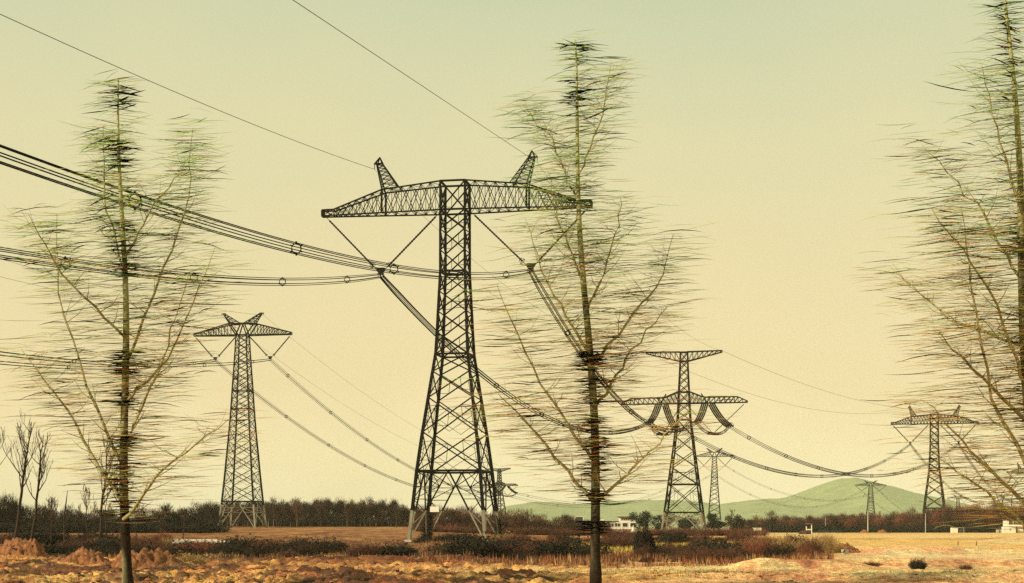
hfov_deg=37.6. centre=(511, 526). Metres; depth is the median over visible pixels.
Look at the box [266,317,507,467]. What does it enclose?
earth wire
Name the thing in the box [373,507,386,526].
plantation tree
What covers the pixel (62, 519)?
belt tree
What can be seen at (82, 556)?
soil mound
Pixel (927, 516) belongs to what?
russet tree
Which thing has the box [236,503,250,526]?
plantation tree
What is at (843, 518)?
russet tree
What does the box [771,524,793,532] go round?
dark shrub
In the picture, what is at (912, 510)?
russet tree
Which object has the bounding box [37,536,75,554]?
dark shrub
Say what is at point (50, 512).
belt tree
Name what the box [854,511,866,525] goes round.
russet tree
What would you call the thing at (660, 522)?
evergreen tree
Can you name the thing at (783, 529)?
dark shrub
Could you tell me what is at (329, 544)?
dark shrub
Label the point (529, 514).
brown tree
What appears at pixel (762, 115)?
sky
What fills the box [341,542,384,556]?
rusty shrub
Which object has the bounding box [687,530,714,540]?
rusty shrub
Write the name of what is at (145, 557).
soil mound
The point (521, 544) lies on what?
dark shrub
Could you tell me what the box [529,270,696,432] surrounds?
conductor bundle
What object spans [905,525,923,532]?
dark shrub
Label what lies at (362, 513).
plantation tree
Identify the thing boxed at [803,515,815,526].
russet tree
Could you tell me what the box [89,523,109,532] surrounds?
dark shrub
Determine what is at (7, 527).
dark shrub
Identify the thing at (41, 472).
young tree
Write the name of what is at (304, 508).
plantation tree
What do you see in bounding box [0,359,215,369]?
conductor bundle
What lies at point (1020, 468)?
lattice pylon
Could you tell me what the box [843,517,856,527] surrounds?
russet tree
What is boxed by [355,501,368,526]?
plantation tree
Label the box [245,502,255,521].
plantation tree
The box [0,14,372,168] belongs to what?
earth wire
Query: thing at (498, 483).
lattice pylon
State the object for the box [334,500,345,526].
plantation tree
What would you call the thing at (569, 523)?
brown tree
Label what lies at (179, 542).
dark shrub
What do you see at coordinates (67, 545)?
rusty shrub
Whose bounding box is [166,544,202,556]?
dark shrub
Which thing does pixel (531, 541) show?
dark shrub
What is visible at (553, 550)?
dark shrub
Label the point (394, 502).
plantation tree
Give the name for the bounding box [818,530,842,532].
long shed
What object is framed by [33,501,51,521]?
belt tree
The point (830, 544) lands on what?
reed clump
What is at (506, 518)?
brown tree
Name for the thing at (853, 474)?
conductor bundle
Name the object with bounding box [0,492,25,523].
belt tree
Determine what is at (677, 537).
dark shrub
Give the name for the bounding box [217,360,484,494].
conductor bundle
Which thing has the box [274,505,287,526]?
plantation tree
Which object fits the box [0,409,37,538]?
young tree
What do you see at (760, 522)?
russet tree
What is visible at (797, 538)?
dark shrub
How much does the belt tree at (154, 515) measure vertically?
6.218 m
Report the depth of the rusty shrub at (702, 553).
105.68 m
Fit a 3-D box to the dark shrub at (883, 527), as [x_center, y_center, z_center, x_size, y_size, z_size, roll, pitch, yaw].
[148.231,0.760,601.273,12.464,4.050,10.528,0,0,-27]
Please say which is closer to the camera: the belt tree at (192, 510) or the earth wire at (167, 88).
the earth wire at (167, 88)
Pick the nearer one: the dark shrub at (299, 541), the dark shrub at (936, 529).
the dark shrub at (299, 541)
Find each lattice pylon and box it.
[193,312,291,527]
[321,150,592,541]
[483,468,517,515]
[621,350,747,530]
[697,448,731,528]
[855,480,885,515]
[891,405,977,512]
[947,495,967,507]
[1008,463,1023,482]
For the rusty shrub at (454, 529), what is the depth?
406.42 m
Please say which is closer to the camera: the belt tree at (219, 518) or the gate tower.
the belt tree at (219, 518)
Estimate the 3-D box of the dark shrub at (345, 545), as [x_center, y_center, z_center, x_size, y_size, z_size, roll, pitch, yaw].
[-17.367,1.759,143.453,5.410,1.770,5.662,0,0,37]
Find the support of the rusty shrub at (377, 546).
on the ground
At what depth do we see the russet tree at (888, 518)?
610.23 m
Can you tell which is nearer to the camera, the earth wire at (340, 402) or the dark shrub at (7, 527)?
the dark shrub at (7, 527)
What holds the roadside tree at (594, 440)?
on the ground
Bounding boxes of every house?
[574,516,603,520]
[608,516,636,531]
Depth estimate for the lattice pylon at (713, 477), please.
1497.59 m
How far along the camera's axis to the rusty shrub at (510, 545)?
118.27 m
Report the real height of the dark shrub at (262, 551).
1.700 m
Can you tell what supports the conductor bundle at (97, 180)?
hanging from the lattice pylon at (431, 472)
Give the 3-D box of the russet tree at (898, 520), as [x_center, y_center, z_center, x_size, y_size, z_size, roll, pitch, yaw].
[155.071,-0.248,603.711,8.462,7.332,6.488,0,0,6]
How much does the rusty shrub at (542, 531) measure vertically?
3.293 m
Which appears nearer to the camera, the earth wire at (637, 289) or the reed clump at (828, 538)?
the reed clump at (828, 538)
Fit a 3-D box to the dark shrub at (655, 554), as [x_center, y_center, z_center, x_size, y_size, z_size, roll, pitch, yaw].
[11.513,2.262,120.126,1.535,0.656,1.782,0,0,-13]
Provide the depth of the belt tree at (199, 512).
376.52 m
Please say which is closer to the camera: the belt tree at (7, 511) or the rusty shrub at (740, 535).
the rusty shrub at (740, 535)
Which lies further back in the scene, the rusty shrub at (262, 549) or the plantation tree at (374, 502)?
the plantation tree at (374, 502)
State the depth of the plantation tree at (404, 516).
592.63 m
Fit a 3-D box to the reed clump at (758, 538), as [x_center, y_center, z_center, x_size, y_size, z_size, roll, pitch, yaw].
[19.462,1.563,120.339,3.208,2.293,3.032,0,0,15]
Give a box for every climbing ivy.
[418,495,434,540]
[493,515,503,537]
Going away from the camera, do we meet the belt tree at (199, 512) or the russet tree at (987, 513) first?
the belt tree at (199, 512)
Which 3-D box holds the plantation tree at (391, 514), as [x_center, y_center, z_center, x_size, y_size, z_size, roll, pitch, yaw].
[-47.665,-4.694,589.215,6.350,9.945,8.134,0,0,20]
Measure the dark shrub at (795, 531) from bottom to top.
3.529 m
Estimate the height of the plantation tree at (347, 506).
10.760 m
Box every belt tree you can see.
[0,491,7,518]
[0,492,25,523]
[0,501,10,524]
[5,496,23,519]
[6,501,29,524]
[21,505,38,523]
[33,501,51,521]
[38,505,55,524]
[41,496,59,518]
[48,507,61,523]
[54,511,68,525]
[55,515,70,524]
[60,502,72,516]
[62,507,79,524]
[83,514,103,525]
[103,513,116,525]
[130,516,150,525]
[134,507,148,521]
[146,508,165,523]
[155,502,175,524]
[167,511,180,523]
[169,514,183,526]
[173,506,187,524]
[178,515,198,525]
[179,507,190,523]
[186,500,207,521]
[188,506,195,519]
[189,502,209,523]
[197,500,222,525]
[208,503,221,523]
[211,511,224,526]
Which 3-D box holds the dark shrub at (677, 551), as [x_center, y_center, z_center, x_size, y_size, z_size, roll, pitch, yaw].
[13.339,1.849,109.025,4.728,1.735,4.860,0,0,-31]
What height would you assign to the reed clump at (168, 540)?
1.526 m
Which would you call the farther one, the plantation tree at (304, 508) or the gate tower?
the plantation tree at (304, 508)
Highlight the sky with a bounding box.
[0,0,1023,523]
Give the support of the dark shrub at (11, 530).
on the ground
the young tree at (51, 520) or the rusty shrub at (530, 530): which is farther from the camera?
the rusty shrub at (530, 530)
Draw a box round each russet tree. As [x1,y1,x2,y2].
[744,519,754,527]
[750,515,760,525]
[752,516,766,526]
[763,519,776,526]
[765,509,776,524]
[777,514,790,525]
[790,519,805,529]
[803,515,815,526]
[812,516,823,526]
[822,516,835,524]
[827,513,838,525]
[838,514,850,526]
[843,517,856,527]
[850,515,865,525]
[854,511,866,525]
[855,511,871,525]
[872,516,883,527]
[884,513,893,524]
[889,510,899,522]
[892,518,907,526]
[894,512,913,525]
[904,505,918,525]
[909,512,923,526]
[915,513,930,529]
[919,507,932,527]
[930,510,947,526]
[932,507,948,525]
[936,513,954,527]
[943,503,959,526]
[949,505,962,527]
[951,505,968,526]
[958,503,970,525]
[960,506,974,526]
[969,505,985,527]
[974,511,992,527]
[978,507,995,527]
[988,510,1002,525]
[992,507,1009,526]
[999,501,1012,526]
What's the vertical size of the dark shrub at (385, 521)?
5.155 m
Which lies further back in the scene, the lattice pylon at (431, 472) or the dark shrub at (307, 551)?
the lattice pylon at (431, 472)
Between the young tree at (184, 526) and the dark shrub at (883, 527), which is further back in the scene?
the dark shrub at (883, 527)
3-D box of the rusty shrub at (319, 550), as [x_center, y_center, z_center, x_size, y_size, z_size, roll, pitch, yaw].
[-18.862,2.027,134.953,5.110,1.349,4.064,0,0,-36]
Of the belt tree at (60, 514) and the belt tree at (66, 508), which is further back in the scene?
the belt tree at (66, 508)
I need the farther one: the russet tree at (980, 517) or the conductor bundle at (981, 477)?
the conductor bundle at (981, 477)
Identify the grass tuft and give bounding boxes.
[859,561,886,566]
[907,557,929,568]
[955,564,972,569]
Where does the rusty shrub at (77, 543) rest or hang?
on the ground
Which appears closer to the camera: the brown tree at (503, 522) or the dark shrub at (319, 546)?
the dark shrub at (319, 546)
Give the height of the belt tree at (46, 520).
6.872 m
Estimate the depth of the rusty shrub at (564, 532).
406.15 m
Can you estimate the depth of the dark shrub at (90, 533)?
212.85 m
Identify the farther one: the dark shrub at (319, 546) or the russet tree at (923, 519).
the russet tree at (923, 519)
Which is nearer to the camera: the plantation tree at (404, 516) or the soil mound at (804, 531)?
the soil mound at (804, 531)
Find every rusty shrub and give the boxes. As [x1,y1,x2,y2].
[0,534,13,543]
[45,540,81,549]
[57,536,96,548]
[115,530,166,546]
[133,538,170,548]
[136,542,176,553]
[168,537,228,552]
[173,550,212,564]
[240,540,290,557]
[245,539,291,547]
[262,545,304,557]
[281,542,324,554]
[336,538,396,556]
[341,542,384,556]
[434,525,450,531]
[436,523,463,532]
[460,526,479,532]
[469,544,524,557]
[472,525,494,533]
[499,533,527,540]
[499,540,535,555]
[504,526,525,534]
[511,529,532,539]
[517,537,558,550]
[522,525,541,534]
[524,527,546,534]
[529,526,554,534]
[531,534,570,544]
[543,527,562,535]
[554,528,575,535]
[562,527,585,535]
[585,527,605,535]
[587,530,634,547]
[601,529,637,539]
[631,544,650,559]
[636,528,658,535]
[641,542,655,551]
[657,527,681,535]
[664,526,689,533]
[669,544,724,562]
[676,528,695,534]
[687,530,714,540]
[691,526,717,535]
[704,541,745,561]
[708,527,728,535]
[716,527,742,535]
[725,526,754,540]
[738,524,777,556]
[744,527,769,535]
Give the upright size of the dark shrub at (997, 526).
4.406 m
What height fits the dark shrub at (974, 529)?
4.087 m
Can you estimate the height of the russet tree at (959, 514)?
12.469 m
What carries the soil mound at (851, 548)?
on the ground
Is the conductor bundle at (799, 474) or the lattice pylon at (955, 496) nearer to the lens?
the conductor bundle at (799, 474)
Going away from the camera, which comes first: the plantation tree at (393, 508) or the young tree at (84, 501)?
the young tree at (84, 501)
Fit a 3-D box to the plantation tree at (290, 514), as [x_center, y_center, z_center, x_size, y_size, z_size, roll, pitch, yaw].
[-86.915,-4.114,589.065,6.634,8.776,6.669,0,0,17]
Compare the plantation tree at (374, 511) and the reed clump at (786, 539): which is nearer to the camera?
the reed clump at (786, 539)
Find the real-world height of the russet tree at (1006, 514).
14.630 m
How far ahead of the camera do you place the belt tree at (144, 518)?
374.18 m
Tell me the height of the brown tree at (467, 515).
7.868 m
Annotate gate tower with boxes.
[805,523,812,533]
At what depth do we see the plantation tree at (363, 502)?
592.31 m
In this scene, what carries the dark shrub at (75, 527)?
on the ground
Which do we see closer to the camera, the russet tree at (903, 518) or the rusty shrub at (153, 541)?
the rusty shrub at (153, 541)
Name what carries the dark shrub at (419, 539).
on the ground
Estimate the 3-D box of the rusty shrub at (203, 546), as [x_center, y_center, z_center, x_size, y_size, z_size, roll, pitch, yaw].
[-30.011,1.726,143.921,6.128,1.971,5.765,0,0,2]
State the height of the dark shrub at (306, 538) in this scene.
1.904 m
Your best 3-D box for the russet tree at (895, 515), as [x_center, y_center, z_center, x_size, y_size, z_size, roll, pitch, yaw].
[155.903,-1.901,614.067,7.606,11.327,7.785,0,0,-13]
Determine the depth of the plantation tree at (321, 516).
585.71 m
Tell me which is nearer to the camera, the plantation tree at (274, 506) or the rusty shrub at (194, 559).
the rusty shrub at (194, 559)
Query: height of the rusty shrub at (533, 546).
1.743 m
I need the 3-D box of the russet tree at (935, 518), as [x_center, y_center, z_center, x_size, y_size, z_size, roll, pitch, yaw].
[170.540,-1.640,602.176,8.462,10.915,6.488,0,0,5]
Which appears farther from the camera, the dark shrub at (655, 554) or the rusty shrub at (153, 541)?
the rusty shrub at (153, 541)
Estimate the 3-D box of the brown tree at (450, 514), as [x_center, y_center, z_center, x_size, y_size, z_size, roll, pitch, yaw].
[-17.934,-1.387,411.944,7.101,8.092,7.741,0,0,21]
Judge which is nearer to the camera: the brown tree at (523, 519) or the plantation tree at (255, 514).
the brown tree at (523, 519)
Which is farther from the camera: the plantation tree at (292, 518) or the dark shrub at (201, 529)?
the plantation tree at (292, 518)
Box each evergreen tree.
[628,510,658,530]
[655,515,675,530]
[676,517,700,530]
[703,513,724,529]
[722,514,745,530]
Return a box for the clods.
[0,549,1022,582]
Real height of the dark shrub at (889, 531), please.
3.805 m
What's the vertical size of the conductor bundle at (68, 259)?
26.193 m
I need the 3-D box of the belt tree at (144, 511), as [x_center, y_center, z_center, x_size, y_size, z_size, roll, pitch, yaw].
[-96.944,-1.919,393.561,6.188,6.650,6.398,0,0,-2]
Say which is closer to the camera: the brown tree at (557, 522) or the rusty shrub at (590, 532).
the rusty shrub at (590, 532)
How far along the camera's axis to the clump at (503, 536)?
245.70 m
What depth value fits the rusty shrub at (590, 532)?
405.08 m
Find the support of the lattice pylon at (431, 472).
on the ground
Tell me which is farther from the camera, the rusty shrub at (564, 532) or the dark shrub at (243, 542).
the rusty shrub at (564, 532)
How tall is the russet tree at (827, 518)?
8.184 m
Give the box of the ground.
[0,526,1023,582]
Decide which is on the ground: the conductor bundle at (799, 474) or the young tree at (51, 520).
the young tree at (51, 520)
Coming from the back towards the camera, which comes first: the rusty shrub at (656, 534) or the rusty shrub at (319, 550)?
the rusty shrub at (656, 534)
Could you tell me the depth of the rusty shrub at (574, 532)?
406.06 m
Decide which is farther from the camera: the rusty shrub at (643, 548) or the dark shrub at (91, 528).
the dark shrub at (91, 528)
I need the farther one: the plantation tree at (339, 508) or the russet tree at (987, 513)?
the russet tree at (987, 513)
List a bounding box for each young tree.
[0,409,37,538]
[0,427,11,464]
[20,430,52,538]
[46,496,57,544]
[75,504,86,533]
[80,484,96,540]
[86,432,129,538]
[95,493,114,538]
[132,504,144,537]
[155,512,166,534]
[180,508,188,538]
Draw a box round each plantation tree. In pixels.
[222,506,233,524]
[225,504,235,520]
[233,499,246,526]
[233,504,246,526]
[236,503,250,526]
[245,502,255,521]
[248,508,260,521]
[258,501,271,526]
[264,502,274,526]
[265,496,280,526]
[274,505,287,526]
[277,505,289,526]
[280,500,291,526]
[285,505,297,526]
[286,496,299,526]
[286,507,301,526]
[289,501,306,521]
[298,500,311,526]
[298,503,304,526]
[301,503,316,526]
[306,505,318,526]
[309,497,320,526]
[312,500,326,526]
[316,507,328,526]
[320,497,333,526]
[324,502,333,526]
[328,503,343,526]
[333,497,347,526]
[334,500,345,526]
[338,501,354,526]
[349,504,359,526]
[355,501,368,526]
[357,504,371,526]
[358,497,371,526]
[364,502,379,526]
[366,500,376,526]
[371,506,387,526]
[373,500,383,519]
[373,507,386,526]
[378,503,387,522]
[380,499,388,526]
[384,503,395,526]
[388,504,400,526]
[389,499,399,514]
[390,507,405,526]
[398,507,408,526]
[400,509,414,526]
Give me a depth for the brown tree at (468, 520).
414.75 m
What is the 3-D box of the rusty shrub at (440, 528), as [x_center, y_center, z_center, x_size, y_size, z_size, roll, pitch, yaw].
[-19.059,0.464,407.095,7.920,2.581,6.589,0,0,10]
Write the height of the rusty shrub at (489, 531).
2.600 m
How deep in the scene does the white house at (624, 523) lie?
520.00 m
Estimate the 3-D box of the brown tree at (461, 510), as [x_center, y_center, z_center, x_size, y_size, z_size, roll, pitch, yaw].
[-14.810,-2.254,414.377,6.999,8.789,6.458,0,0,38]
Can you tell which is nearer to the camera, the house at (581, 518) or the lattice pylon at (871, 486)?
the house at (581, 518)
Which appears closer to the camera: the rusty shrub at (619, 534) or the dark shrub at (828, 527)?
the rusty shrub at (619, 534)
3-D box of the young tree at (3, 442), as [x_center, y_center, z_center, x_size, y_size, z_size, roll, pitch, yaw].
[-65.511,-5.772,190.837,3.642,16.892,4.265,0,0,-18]
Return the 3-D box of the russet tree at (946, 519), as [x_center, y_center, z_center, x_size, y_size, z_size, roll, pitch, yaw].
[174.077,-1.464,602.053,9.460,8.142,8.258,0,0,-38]
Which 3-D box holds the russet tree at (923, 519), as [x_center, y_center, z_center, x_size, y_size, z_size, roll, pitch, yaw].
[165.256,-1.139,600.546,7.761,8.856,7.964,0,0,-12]
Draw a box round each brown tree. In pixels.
[404,504,423,527]
[432,513,451,525]
[437,507,452,524]
[440,509,458,526]
[445,508,464,526]
[447,504,468,526]
[461,508,472,526]
[461,514,475,527]
[464,517,480,527]
[474,510,491,527]
[486,512,502,527]
[499,509,516,527]
[500,520,511,527]
[504,507,524,528]
[509,513,531,528]
[518,508,535,527]
[528,520,542,529]
[531,519,553,529]
[542,520,558,529]
[550,516,563,528]
[558,513,574,531]
[561,515,575,529]
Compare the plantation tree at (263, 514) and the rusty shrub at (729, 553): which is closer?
the rusty shrub at (729, 553)
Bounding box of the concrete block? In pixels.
[841,549,848,553]
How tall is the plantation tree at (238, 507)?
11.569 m
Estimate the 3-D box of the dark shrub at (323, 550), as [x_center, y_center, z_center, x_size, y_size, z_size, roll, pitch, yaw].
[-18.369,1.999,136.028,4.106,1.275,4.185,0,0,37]
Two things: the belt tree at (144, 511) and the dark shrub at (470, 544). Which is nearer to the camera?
the dark shrub at (470, 544)
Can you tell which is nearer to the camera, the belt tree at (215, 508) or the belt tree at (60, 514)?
the belt tree at (60, 514)
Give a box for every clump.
[153,528,183,542]
[160,536,172,545]
[491,530,517,539]
[747,531,771,546]
[769,535,800,554]
[775,533,801,545]
[792,542,820,557]
[794,532,833,553]
[813,530,844,553]
[813,531,835,543]
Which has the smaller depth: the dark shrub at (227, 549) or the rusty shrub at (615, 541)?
the dark shrub at (227, 549)
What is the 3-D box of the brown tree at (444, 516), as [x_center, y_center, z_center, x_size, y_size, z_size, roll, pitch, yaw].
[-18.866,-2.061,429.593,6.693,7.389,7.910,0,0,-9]
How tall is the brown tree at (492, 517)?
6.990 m
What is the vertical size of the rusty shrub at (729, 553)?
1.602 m
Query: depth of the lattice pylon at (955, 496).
2648.17 m
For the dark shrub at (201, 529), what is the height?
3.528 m
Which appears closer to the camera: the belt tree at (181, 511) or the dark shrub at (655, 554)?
the dark shrub at (655, 554)
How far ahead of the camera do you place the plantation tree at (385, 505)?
600.48 m
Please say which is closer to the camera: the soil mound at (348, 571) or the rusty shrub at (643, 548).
the soil mound at (348, 571)
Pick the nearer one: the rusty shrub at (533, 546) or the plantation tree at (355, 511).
the rusty shrub at (533, 546)
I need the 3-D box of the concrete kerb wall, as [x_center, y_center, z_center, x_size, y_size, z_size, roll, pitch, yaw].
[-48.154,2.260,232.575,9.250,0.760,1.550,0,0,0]
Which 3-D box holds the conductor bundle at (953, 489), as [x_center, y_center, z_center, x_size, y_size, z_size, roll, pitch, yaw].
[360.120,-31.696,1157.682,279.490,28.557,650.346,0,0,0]
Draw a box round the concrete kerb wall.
[172,539,224,542]
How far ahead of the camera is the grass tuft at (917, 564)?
90.73 m
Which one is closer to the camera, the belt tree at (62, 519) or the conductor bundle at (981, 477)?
the belt tree at (62, 519)
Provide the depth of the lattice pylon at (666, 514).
480.69 m
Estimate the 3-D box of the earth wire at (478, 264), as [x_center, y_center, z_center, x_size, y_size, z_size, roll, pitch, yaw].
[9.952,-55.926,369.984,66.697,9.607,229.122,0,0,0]
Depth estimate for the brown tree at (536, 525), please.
413.67 m
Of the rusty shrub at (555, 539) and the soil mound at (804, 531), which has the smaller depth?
the rusty shrub at (555, 539)
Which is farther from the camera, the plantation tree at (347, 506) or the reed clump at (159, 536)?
the plantation tree at (347, 506)
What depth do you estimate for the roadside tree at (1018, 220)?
61.16 m
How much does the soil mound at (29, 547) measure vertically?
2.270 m
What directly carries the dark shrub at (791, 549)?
on the ground
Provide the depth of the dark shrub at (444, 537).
242.42 m
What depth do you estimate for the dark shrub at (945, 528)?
598.35 m
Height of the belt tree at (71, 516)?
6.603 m
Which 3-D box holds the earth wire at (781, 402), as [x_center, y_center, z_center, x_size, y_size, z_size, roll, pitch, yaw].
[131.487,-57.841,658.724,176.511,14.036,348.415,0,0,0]
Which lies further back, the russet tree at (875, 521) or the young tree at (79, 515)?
the russet tree at (875, 521)
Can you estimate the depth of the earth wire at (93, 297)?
436.82 m
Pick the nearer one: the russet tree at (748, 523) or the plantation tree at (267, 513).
the plantation tree at (267, 513)
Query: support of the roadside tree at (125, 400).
on the ground
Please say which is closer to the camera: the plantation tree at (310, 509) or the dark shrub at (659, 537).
the dark shrub at (659, 537)
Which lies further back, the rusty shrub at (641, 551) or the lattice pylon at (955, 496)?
the lattice pylon at (955, 496)
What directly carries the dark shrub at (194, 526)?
on the ground
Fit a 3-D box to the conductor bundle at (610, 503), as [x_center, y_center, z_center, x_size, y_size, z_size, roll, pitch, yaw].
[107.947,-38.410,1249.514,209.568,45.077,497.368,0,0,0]
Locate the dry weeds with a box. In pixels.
[1,536,1023,582]
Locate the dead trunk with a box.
[63,490,67,540]
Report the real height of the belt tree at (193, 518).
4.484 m
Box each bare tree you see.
[395,504,398,527]
[727,509,739,532]
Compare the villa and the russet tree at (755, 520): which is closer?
the villa
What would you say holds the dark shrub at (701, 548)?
on the ground
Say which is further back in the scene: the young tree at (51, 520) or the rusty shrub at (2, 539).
the rusty shrub at (2, 539)
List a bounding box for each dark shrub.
[0,521,14,532]
[0,524,20,532]
[1,526,48,541]
[12,523,74,544]
[15,522,41,532]
[22,520,48,532]
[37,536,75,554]
[60,537,101,545]
[61,528,111,539]
[65,520,94,532]
[66,541,117,555]
[67,521,91,532]
[86,536,120,549]
[88,531,139,545]
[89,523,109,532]
[106,521,133,532]
[117,538,158,553]
[130,521,146,532]
[131,523,156,532]
[142,522,162,532]
[144,520,178,532]
[163,522,186,532]
[164,538,202,548]
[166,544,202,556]
[175,525,190,532]
[179,520,217,532]
[185,520,224,532]
[200,539,246,554]
[204,519,231,532]
[212,543,244,554]
[214,532,262,548]
[235,535,265,547]
[236,542,277,554]
[241,539,302,557]
[275,537,314,548]
[281,534,327,546]
[284,544,316,556]
[295,541,330,553]
[299,539,339,553]
[314,536,359,551]
[314,537,345,552]
[374,519,397,525]
[377,539,426,555]
[409,533,430,542]
[421,539,450,554]
[433,535,516,557]
[434,533,455,541]
[438,529,509,557]
[448,529,481,542]
[468,536,512,548]
[473,533,525,554]
[504,550,535,560]
[505,536,534,548]
[509,537,544,548]
[510,536,555,545]
[527,536,582,558]
[529,540,587,559]
[548,532,582,545]
[550,530,571,539]
[557,533,616,555]
[574,545,602,556]
[632,521,660,551]
[639,556,655,562]
[642,542,671,556]
[648,550,662,557]
[653,529,682,542]
[657,540,722,560]
[658,529,692,543]
[681,534,745,550]
[687,541,714,550]
[701,536,751,549]
[715,542,751,555]
[757,523,775,532]
[761,540,792,557]
[767,522,790,532]
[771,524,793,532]
[780,541,800,556]
[787,531,810,542]
[791,523,812,531]
[791,525,809,532]
[816,522,837,530]
[826,522,845,532]
[845,523,862,532]
[854,525,874,532]
[864,522,886,532]
[876,523,892,531]
[887,524,903,532]
[892,523,910,532]
[902,525,920,532]
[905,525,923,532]
[931,525,944,532]
[934,524,952,532]
[938,524,955,532]
[964,523,985,532]
[966,523,989,532]
[983,523,1006,532]
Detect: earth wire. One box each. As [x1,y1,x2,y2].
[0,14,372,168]
[3,277,215,315]
[5,260,256,314]
[233,325,465,463]
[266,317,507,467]
[293,0,534,160]
[399,193,602,342]
[541,168,721,350]
[656,357,907,413]
[728,353,917,409]
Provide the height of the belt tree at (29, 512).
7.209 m
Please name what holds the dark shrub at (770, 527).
on the ground
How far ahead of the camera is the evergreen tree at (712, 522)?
519.07 m
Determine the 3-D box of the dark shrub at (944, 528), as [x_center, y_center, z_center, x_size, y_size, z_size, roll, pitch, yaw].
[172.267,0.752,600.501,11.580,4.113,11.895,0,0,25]
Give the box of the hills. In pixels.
[487,478,985,526]
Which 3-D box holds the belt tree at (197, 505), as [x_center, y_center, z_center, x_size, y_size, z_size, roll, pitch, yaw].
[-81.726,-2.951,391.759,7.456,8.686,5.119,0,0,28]
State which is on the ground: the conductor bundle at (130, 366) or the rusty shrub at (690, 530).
the rusty shrub at (690, 530)
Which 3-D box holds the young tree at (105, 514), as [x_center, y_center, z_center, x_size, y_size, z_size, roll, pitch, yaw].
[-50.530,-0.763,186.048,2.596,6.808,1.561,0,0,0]
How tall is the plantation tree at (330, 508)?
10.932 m
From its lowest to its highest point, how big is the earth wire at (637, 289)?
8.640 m
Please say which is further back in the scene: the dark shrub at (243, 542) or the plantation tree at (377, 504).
the plantation tree at (377, 504)
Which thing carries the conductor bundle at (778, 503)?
hanging from the lattice pylon at (713, 477)
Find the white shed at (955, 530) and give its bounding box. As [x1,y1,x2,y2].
[950,528,962,532]
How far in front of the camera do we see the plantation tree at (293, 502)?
603.27 m
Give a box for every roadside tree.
[0,69,270,582]
[438,29,739,582]
[845,0,1023,547]
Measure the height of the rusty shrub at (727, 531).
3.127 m
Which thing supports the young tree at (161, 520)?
on the ground
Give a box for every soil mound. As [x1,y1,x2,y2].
[0,537,48,557]
[54,546,112,565]
[98,547,183,568]
[270,565,379,577]
[479,568,545,576]
[798,529,809,533]
[835,542,860,552]
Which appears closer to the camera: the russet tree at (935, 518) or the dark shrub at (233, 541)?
the dark shrub at (233, 541)
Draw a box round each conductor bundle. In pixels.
[0,144,531,280]
[0,247,382,285]
[0,351,270,366]
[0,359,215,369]
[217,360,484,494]
[270,359,497,493]
[379,275,649,434]
[503,465,703,507]
[519,469,720,504]
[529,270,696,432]
[678,427,909,477]
[706,468,858,507]
[727,466,876,500]
[730,427,957,477]
[911,444,1017,503]
[959,445,1020,502]
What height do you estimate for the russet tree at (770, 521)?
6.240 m
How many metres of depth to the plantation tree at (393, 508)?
587.06 m
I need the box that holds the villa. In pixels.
[1001,515,1023,532]
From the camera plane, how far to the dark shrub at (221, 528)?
368.00 m
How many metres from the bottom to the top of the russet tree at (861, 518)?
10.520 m
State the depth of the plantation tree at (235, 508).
586.00 m
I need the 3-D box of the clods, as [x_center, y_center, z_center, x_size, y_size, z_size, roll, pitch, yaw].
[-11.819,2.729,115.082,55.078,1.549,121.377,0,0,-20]
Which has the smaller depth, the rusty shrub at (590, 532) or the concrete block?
the concrete block
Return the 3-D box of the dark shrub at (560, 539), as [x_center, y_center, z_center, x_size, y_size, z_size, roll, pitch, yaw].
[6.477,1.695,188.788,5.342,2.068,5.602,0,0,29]
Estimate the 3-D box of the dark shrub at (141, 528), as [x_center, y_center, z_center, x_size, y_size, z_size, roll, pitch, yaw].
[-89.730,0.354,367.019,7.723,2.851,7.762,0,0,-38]
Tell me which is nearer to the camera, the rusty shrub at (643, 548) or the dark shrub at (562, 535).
the rusty shrub at (643, 548)
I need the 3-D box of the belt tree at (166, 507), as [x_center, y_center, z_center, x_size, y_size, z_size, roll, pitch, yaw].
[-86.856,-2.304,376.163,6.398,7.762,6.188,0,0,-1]
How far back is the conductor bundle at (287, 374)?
663.18 m
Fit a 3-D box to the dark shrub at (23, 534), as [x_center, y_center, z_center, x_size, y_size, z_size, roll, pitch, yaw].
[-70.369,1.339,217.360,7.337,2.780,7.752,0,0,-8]
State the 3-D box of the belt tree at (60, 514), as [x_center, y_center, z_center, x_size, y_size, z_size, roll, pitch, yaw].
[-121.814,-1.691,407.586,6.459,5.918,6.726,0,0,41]
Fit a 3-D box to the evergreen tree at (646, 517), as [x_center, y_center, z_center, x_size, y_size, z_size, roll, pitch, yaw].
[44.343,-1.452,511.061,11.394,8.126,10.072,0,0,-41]
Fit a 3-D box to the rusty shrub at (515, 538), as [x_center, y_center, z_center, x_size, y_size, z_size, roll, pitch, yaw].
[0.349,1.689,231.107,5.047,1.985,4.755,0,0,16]
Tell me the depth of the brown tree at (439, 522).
412.07 m
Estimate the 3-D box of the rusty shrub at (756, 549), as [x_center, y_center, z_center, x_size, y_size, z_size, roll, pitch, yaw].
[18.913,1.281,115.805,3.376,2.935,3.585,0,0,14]
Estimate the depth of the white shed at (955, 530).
585.50 m
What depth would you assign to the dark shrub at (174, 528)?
365.70 m
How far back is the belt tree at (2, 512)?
375.69 m
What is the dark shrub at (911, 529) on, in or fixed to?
on the ground
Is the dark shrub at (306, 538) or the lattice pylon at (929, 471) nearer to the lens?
the dark shrub at (306, 538)
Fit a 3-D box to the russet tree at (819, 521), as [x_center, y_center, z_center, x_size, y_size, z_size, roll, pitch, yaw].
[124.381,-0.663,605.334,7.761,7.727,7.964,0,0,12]
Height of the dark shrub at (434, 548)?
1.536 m

